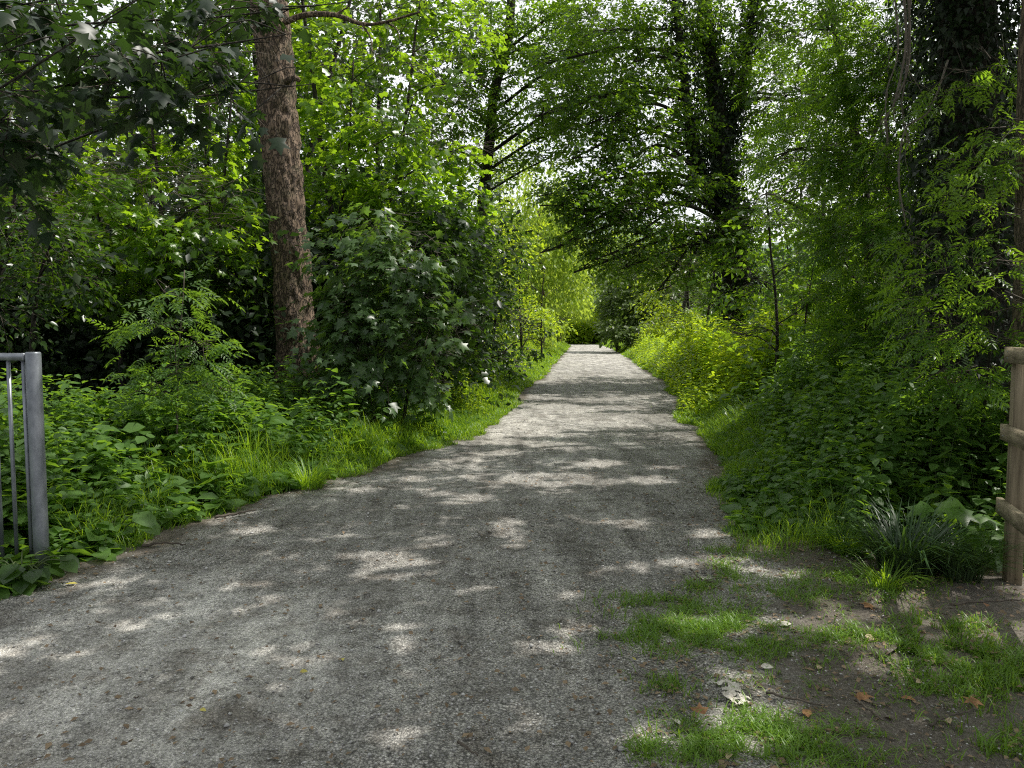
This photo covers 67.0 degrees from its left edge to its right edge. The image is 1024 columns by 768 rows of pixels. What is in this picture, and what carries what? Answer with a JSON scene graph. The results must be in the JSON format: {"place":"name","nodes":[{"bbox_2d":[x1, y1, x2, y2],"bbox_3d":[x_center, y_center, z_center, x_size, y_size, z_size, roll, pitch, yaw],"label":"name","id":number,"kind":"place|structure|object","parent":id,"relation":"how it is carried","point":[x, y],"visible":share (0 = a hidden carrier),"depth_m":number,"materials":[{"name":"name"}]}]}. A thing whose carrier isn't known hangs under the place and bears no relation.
{"place":"outdoors","nodes":[
{"label":"outdoors","id":0,"kind":"place"},
{"bbox_2d":[0,341,1020,767],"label":"path","id":1,"kind":"structure","parent":0,"point":[578,391],"depth_m":4.06,"materials":[{"name":"grey gravel"}]},
{"bbox_2d":[141,541,185,546],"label":"fallen twig","id":2,"kind":"object","parent":1,"relation":"on","point":[154,543],"visible":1,"depth_m":5.42,"materials":[{"name":"wood"}]},
{"bbox_2d":[214,509,255,518],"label":"fallen twig","id":3,"kind":"object","parent":1,"relation":"on","point":[225,515],"visible":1,"depth_m":6.30,"materials":[{"name":"wood"}]},
{"bbox_2d":[457,740,477,755],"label":"fallen twig","id":4,"kind":"object","parent":1,"relation":"on","point":[464,745],"visible":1,"depth_m":2.80,"materials":[{"name":"wood"}]},
{"bbox_2d":[689,702,708,713],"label":"fallen leaf","id":5,"kind":"object","parent":1,"relation":"on","point":[704,710],"visible":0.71,"depth_m":3.09,"materials":[{"name":"brown plant"}]},
{"bbox_2d":[689,568,715,582],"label":"fallen twig","id":6,"kind":"object","parent":1,"relation":"on","point":[701,578],"visible":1,"depth_m":4.70,"materials":[{"name":"brown wood"}]},
{"bbox_2d":[712,678,750,703],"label":"fallen leaf","id":7,"kind":"object","parent":1,"relation":"on","point":[730,693],"visible":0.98,"depth_m":3.24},
{"bbox_2d":[761,663,772,667],"bbox_3d":[1.156,1.276,3.502,0.060,0.014,0.030,0,4,0],"label":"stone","id":8,"kind":"object","parent":1,"relation":"on","point":[764,665],"visible":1,"depth_m":3.50,"materials":[{"name":"grey stone"}]},
{"bbox_2d":[781,621,790,625],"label":"fallen leaf","id":9,"kind":"object","parent":1,"relation":"on","point":[785,623],"visible":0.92,"depth_m":3.99,"materials":[{"name":"beige plant"}]},
{"bbox_2d":[766,689,821,705],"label":"fallen twig","id":10,"kind":"object","parent":1,"relation":"on","point":[777,695],"visible":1,"depth_m":3.20,"materials":[{"name":"wood"}]},
{"bbox_2d":[802,709,811,716],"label":"fallen leaf","id":11,"kind":"object","parent":1,"relation":"on","point":[804,711],"visible":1,"depth_m":3.08,"materials":[{"name":"brown plant"}]},
{"bbox_2d":[854,692,872,702],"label":"fallen leaf","id":12,"kind":"object","parent":1,"relation":"on","point":[860,696],"visible":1,"depth_m":3.22,"materials":[{"name":"brown plant"}]},
{"bbox_2d":[861,602,873,609],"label":"fallen leaf","id":13,"kind":"object","parent":1,"relation":"on","point":[866,604],"visible":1,"depth_m":4.23,"materials":[{"name":"brown plant"}]},
{"bbox_2d":[865,634,873,640],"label":"fallen leaf","id":14,"kind":"object","parent":1,"relation":"on","point":[870,635],"visible":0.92,"depth_m":3.80,"materials":[{"name":"beige plant"}]},
{"bbox_2d":[854,699,885,720],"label":"fallen twig","id":15,"kind":"object","parent":1,"relation":"on","point":[866,708],"visible":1,"depth_m":3.08,"materials":[{"name":"wood"}]},
{"bbox_2d":[900,695,915,700],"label":"fallen leaf","id":16,"kind":"object","parent":1,"relation":"on","point":[908,697],"visible":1,"depth_m":3.19,"materials":[{"name":"brown plant"}]},
{"bbox_2d":[929,702,975,726],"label":"fallen twig","id":17,"kind":"object","parent":1,"relation":"on","point":[934,722],"visible":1,"depth_m":3.01,"materials":[{"name":"wood"}]},
{"bbox_2d":[0,0,1020,247],"label":"sky","id":18,"kind":"structure","parent":0,"point":[105,9],"materials":[{"name":"white"}]},
{"bbox_2d":[3,333,1023,767],"bbox_3d":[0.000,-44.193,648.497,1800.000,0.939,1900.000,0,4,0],"label":"ground","id":19,"kind":"structure","parent":0,"point":[1007,607],"depth_m":4.02,"materials":[{"name":"soil"}]},
{"bbox_2d":[0,352,49,568],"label":"steel railing","id":20,"kind":"object","parent":19,"relation":"on","point":[34,443],"visible":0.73,"depth_m":4.83,"materials":[{"name":"grey metal"}]},
{"bbox_2d":[0,548,79,594],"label":"dock plant","id":21,"kind":"object","parent":19,"relation":"on","point":[69,563],"visible":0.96,"depth_m":4.59,"materials":[{"name":"green plant"}]},
{"bbox_2d":[0,112,138,372],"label":"shrub","id":22,"kind":"object","parent":19,"relation":"on","point":[6,238],"visible":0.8,"depth_m":9.09,"materials":[{"name":"green plant"}]},
{"bbox_2d":[57,511,160,543],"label":"dock plant","id":23,"kind":"object","parent":19,"relation":"on","point":[146,521],"visible":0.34,"depth_m":5.48,"materials":[{"name":"green plant"}]},
{"bbox_2d":[0,3,278,401],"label":"sycamore sapling","id":24,"kind":"object","parent":19,"relation":"on","point":[129,239],"visible":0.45,"depth_m":11.34,"materials":[{"name":"green plant"}]},
{"bbox_2d":[0,152,342,405],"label":"thicket","id":25,"kind":"object","parent":19,"relation":"on","point":[55,363],"visible":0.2,"depth_m":13.29,"materials":[{"name":"green plant"}]},
{"bbox_2d":[0,0,347,247],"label":"maple tree","id":26,"kind":"object","parent":19,"relation":"on","point":[43,106],"visible":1,"depth_m":5.49,"materials":[{"name":"green plant"}]},
{"bbox_2d":[85,257,264,473],"bbox_3d":[-3.267,-0.109,7.558,1.545,2.250,1.326,0,4,0],"label":"rowan sapling","id":27,"kind":"object","parent":19,"relation":"on","point":[172,398],"visible":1,"depth_m":7.45,"materials":[{"name":"green plant"}]},
{"bbox_2d":[0,375,430,600],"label":"broad weeds","id":28,"kind":"object","parent":19,"relation":"on","point":[134,431],"visible":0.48,"depth_m":6.75,"materials":[{"name":"green plant"}]},
{"bbox_2d":[0,354,452,496],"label":"tall weeds","id":29,"kind":"object","parent":19,"relation":"on","point":[97,475],"visible":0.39,"depth_m":8.22,"materials":[{"name":"green plant"}]},
{"bbox_2d":[0,354,494,558],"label":"nettle bank","id":30,"kind":"structure","parent":19,"relation":"on","point":[20,468],"depth_m":7.37,"materials":[{"name":"green plant"}]},
{"bbox_2d":[0,138,539,410],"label":"thicket","id":31,"kind":"object","parent":19,"relation":"on","point":[260,331],"visible":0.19,"depth_m":12.21,"materials":[{"name":"green plant"}]},
{"bbox_2d":[0,0,551,399],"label":"woodland","id":32,"kind":"object","parent":19,"relation":"on","point":[175,5],"visible":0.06,"depth_m":19.28,"materials":[{"name":"green plant"}]},
{"bbox_2d":[5,338,570,551],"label":"verge grass","id":33,"kind":"structure","parent":19,"relation":"on","point":[477,427],"depth_m":8.87,"materials":[{"name":"green plant"}]},
{"bbox_2d":[264,452,355,490],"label":"grass tussock","id":34,"kind":"object","parent":19,"relation":"on","point":[315,480],"depth_m":7.46,"materials":[{"name":"green plant"}]},
{"bbox_2d":[250,0,419,400],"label":"tall tree","id":35,"kind":"object","parent":19,"relation":"on","point":[283,176],"visible":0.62,"depth_m":11.61,"materials":[{"name":"brown plant"}]},
{"bbox_2d":[165,108,541,340],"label":"woodland","id":36,"kind":"object","parent":19,"relation":"on","point":[418,202],"visible":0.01,"depth_m":40.06,"materials":[{"name":"green plant"}]},
{"bbox_2d":[279,202,483,429],"bbox_3d":[-1.786,-0.806,10.655,2.962,3.419,2.143,0,4,0],"label":"sycamore shrub","id":37,"kind":"object","parent":19,"relation":"on","point":[353,281],"visible":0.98,"depth_m":10.39,"materials":[{"name":"green plant"}]},
{"bbox_2d":[251,0,512,353],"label":"hazel tree","id":38,"kind":"object","parent":19,"relation":"on","point":[313,74],"visible":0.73,"depth_m":13.85,"materials":[{"name":"green plant"}]},
{"bbox_2d":[344,196,505,403],"bbox_3d":[-1.555,-1.297,13.582,2.901,3.949,2.726,0,4,0],"label":"hazel shrub","id":39,"kind":"object","parent":19,"relation":"on","point":[466,289],"visible":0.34,"depth_m":13.24,"materials":[{"name":"green plant"}]},
{"bbox_2d":[326,333,564,415],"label":"verge herbs","id":40,"kind":"object","parent":19,"relation":"on","point":[466,390],"visible":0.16,"depth_m":16.05,"materials":[{"name":"green plant"}]},
{"bbox_2d":[416,190,558,387],"bbox_3d":[-0.825,-1.996,17.271,3.966,4.898,3.824,0,4,0],"label":"elder shrub","id":41,"kind":"object","parent":19,"relation":"on","point":[495,347],"visible":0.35,"depth_m":17.02,"materials":[{"name":"green plant"}]},
{"bbox_2d":[460,123,543,335],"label":"distant tree","id":42,"kind":"object","parent":19,"relation":"on","point":[503,187],"visible":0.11,"depth_m":58.82,"materials":[{"name":"green plant"}]},
{"bbox_2d":[470,185,552,363],"bbox_3d":[-0.054,-3.587,26.551,3.029,6.694,4.572,0,4,0],"label":"sunlit bush","id":43,"kind":"object","parent":19,"relation":"on","point":[524,298],"visible":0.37,"depth_m":26.38,"materials":[{"name":"green plant"}]},
{"bbox_2d":[1,460,1023,767],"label":"leaf litter","id":44,"kind":"object","parent":19,"relation":"on","point":[609,710],"visible":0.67,"depth_m":3.58,"materials":[{"name":"brown plant"}]},
{"bbox_2d":[390,0,663,351],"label":"slender tree","id":45,"kind":"object","parent":19,"relation":"on","point":[489,118],"visible":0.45,"depth_m":23.01,"materials":[{"name":"green plant"}]},
{"bbox_2d":[506,215,577,357],"bbox_3d":[1.264,-4.117,34.496,3.621,6.740,4.834,0,4,0],"label":"lime bush","id":46,"kind":"object","parent":19,"relation":"on","point":[548,315],"visible":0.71,"depth_m":33.88,"materials":[{"name":"green plant"}]},
{"bbox_2d":[486,149,600,348],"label":"willow tree","id":47,"kind":"object","parent":19,"relation":"on","point":[571,294],"visible":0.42,"depth_m":44.08,"materials":[{"name":"green plant"}]},
{"bbox_2d":[533,179,593,343],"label":"willow tree","id":48,"kind":"object","parent":19,"relation":"on","point":[573,317],"visible":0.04,"depth_m":70.65,"materials":[{"name":"green plant"}]},
{"bbox_2d":[562,316,597,343],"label":"distant bush","id":49,"kind":"object","parent":19,"relation":"on","point":[584,330],"visible":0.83,"depth_m":82.73,"materials":[{"name":"green plant"}]},
{"bbox_2d":[575,306,594,321],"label":"distant tree","id":50,"kind":"object","parent":19,"relation":"on","point":[591,312],"visible":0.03,"depth_m":95.36,"materials":[{"name":"green plant"}]},
{"bbox_2d":[587,316,610,343],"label":"distant bush","id":51,"kind":"object","parent":19,"relation":"on","point":[595,339],"visible":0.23,"depth_m":84.76,"materials":[{"name":"green plant"}]},
{"bbox_2d":[591,297,619,320],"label":"distant tree","id":52,"kind":"object","parent":19,"relation":"on","point":[596,314],"visible":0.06,"depth_m":89.20,"materials":[{"name":"green plant"}]},
{"bbox_2d":[588,235,641,303],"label":"distant tree","id":53,"kind":"object","parent":19,"relation":"on","point":[594,278],"visible":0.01,"depth_m":123.76,"materials":[{"name":"green plant"}]},
{"bbox_2d":[586,222,665,315],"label":"distant tree","id":54,"kind":"object","parent":19,"relation":"on","point":[612,273],"visible":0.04,"depth_m":82.53,"materials":[{"name":"green plant"}]},
{"bbox_2d":[600,218,671,309],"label":"distant tree","id":55,"kind":"object","parent":19,"relation":"on","point":[645,242],"visible":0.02,"depth_m":104.13,"materials":[{"name":"green plant"}]},
{"bbox_2d":[590,235,695,351],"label":"hawthorn tree","id":56,"kind":"object","parent":19,"relation":"on","point":[628,325],"visible":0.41,"depth_m":51.49,"materials":[{"name":"green plant"}]},
{"bbox_2d":[626,218,723,347],"bbox_3d":[5.509,-2.812,24.283,4.152,5.446,4.389,0,4,0],"label":"hazel bush","id":57,"kind":"object","parent":19,"relation":"on","point":[663,326],"visible":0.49,"depth_m":23.75,"materials":[{"name":"green plant"}]},
{"bbox_2d":[645,224,721,316],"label":"distant tree","id":58,"kind":"object","parent":19,"relation":"on","point":[696,279],"visible":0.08,"depth_m":68.00,"materials":[{"name":"green plant"}]},
{"bbox_2d":[514,0,883,342],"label":"ivy clad tree","id":59,"kind":"object","parent":19,"relation":"on","point":[716,191],"visible":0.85,"depth_m":19.89,"materials":[{"name":"green plant"}]},
{"bbox_2d":[629,294,845,416],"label":"verge herbs","id":60,"kind":"object","parent":19,"relation":"on","point":[698,351],"visible":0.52,"depth_m":15.88,"materials":[{"name":"green plant"}]},
{"bbox_2d":[587,199,917,322],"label":"woodland","id":61,"kind":"object","parent":19,"relation":"on","point":[704,315],"visible":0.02,"depth_m":55.01,"materials":[{"name":"green plant"}]},
{"bbox_2d":[552,523,1023,767],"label":"short grass","id":62,"kind":"structure","parent":19,"relation":"on","point":[1009,672],"depth_m":3.54,"materials":[{"name":"green plant"}]},
{"bbox_2d":[713,189,864,376],"bbox_3d":[4.555,-1.187,12.217,2.855,3.752,2.328,0,4,0],"label":"young sycamore","id":63,"kind":"object","parent":19,"relation":"on","point":[775,319],"visible":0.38,"depth_m":12.29,"materials":[{"name":"green plant"}]},
{"bbox_2d":[730,0,937,385],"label":"ash tree","id":64,"kind":"object","parent":19,"relation":"on","point":[843,163],"visible":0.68,"depth_m":9.88,"materials":[{"name":"green plant"}]},
{"bbox_2d":[662,14,1017,348],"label":"woodland","id":65,"kind":"object","parent":19,"relation":"on","point":[755,102],"depth_m":27.81,"materials":[{"name":"green plant"}]},
{"bbox_2d":[791,517,893,557],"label":"grass tussock","id":66,"kind":"object","parent":19,"relation":"on","point":[835,549],"depth_m":5.24,"materials":[{"name":"green plant"}]},
{"bbox_2d":[677,0,1017,416],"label":"thicket","id":67,"kind":"object","parent":19,"relation":"on","point":[785,353],"visible":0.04,"depth_m":14.86,"materials":[{"name":"green plant"}]},
{"bbox_2d":[691,325,1009,525],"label":"nettle bank","id":68,"kind":"structure","parent":19,"relation":"on","point":[859,405],"depth_m":6.68,"materials":[{"name":"green plant"}]},
{"bbox_2d":[709,390,1005,549],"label":"broad weeds","id":69,"kind":"object","parent":19,"relation":"on","point":[887,478],"visible":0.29,"depth_m":6.02,"materials":[{"name":"green plant"}]},
{"bbox_2d":[827,548,938,593],"bbox_3d":[2.199,1.108,4.505,0.699,0.232,0.732,0,4,0],"label":"grass tussock","id":70,"kind":"object","parent":19,"relation":"on","point":[884,577],"depth_m":4.54,"materials":[{"name":"green plant"}]},
{"bbox_2d":[792,488,1022,580],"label":"grass tussock","id":71,"kind":"object","parent":19,"relation":"on","point":[891,550],"depth_m":4.84,"materials":[{"name":"green plant"}]},
{"bbox_2d":[820,414,1023,571],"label":"nettle bank","id":72,"kind":"structure","parent":19,"relation":"on","point":[865,482],"depth_m":5.70,"materials":[{"name":"green plant"}]},
{"bbox_2d":[839,0,1016,216],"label":"shade tree","id":73,"kind":"object","parent":19,"relation":"on","point":[885,1],"visible":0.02,"depth_m":14.23,"materials":[{"name":"green plant"}]},
{"bbox_2d":[859,32,1023,465],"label":"ash sapling","id":74,"kind":"object","parent":19,"relation":"on","point":[1002,184],"visible":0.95,"depth_m":6.17,"materials":[{"name":"green plant"}]},
{"bbox_2d":[860,514,1023,583],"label":"grass tussock","id":75,"kind":"object","parent":19,"relation":"on","point":[968,573],"depth_m":4.71,"materials":[{"name":"green plant"}]},
{"bbox_2d":[865,0,1021,436],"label":"ivy covered trunk","id":76,"kind":"object","parent":19,"relation":"on","point":[958,21],"visible":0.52,"depth_m":7.22,"materials":[{"name":"green plant"}]},
{"bbox_2d":[905,496,1003,553],"bbox_3d":[2.963,0.980,5.065,0.610,0.465,0.566,-3,5,-34],"label":"hogweed","id":77,"kind":"object","parent":19,"relation":"on","point":[956,510],"visible":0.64,"depth_m":4.90,"materials":[{"name":"green plant"}]},
{"bbox_2d":[961,696,983,708],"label":"fallen leaf","id":78,"kind":"object","parent":19,"relation":"on","point":[974,701],"visible":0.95,"depth_m":3.13,"materials":[{"name":"brown plant"}]},
{"bbox_2d":[949,595,1020,605],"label":"fallen twig","id":79,"kind":"object","parent":19,"relation":"on","point":[961,603],"visible":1,"depth_m":4.25,"materials":[{"name":"brown wood"}]},
{"bbox_2d":[995,347,1023,585],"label":"wooden fence","id":80,"kind":"object","parent":19,"relation":"on","point":[1010,507],"visible":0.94,"depth_m":4.71,"materials":[{"name":"brown wood"}]},
{"bbox_2d":[1004,0,1023,488],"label":"brown trunk tree","id":81,"kind":"object","parent":19,"relation":"on","point":[1018,238],"visible":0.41,"depth_m":6.01,"materials":[{"name":"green plant"}]},
{"bbox_2d":[467,218,816,332],"bbox_3d":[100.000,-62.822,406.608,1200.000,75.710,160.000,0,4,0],"label":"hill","id":82,"kind":"structure","parent":0,"point":[766,247],"depth_m":440.55,"materials":[{"name":"green plant"}]},
{"bbox_2d":[595,338,1000,551],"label":"verge grass","id":83,"kind":"structure","parent":0,"point":[707,434],"depth_m":8.31,"materials":[{"name":"green plant"}]}
]}

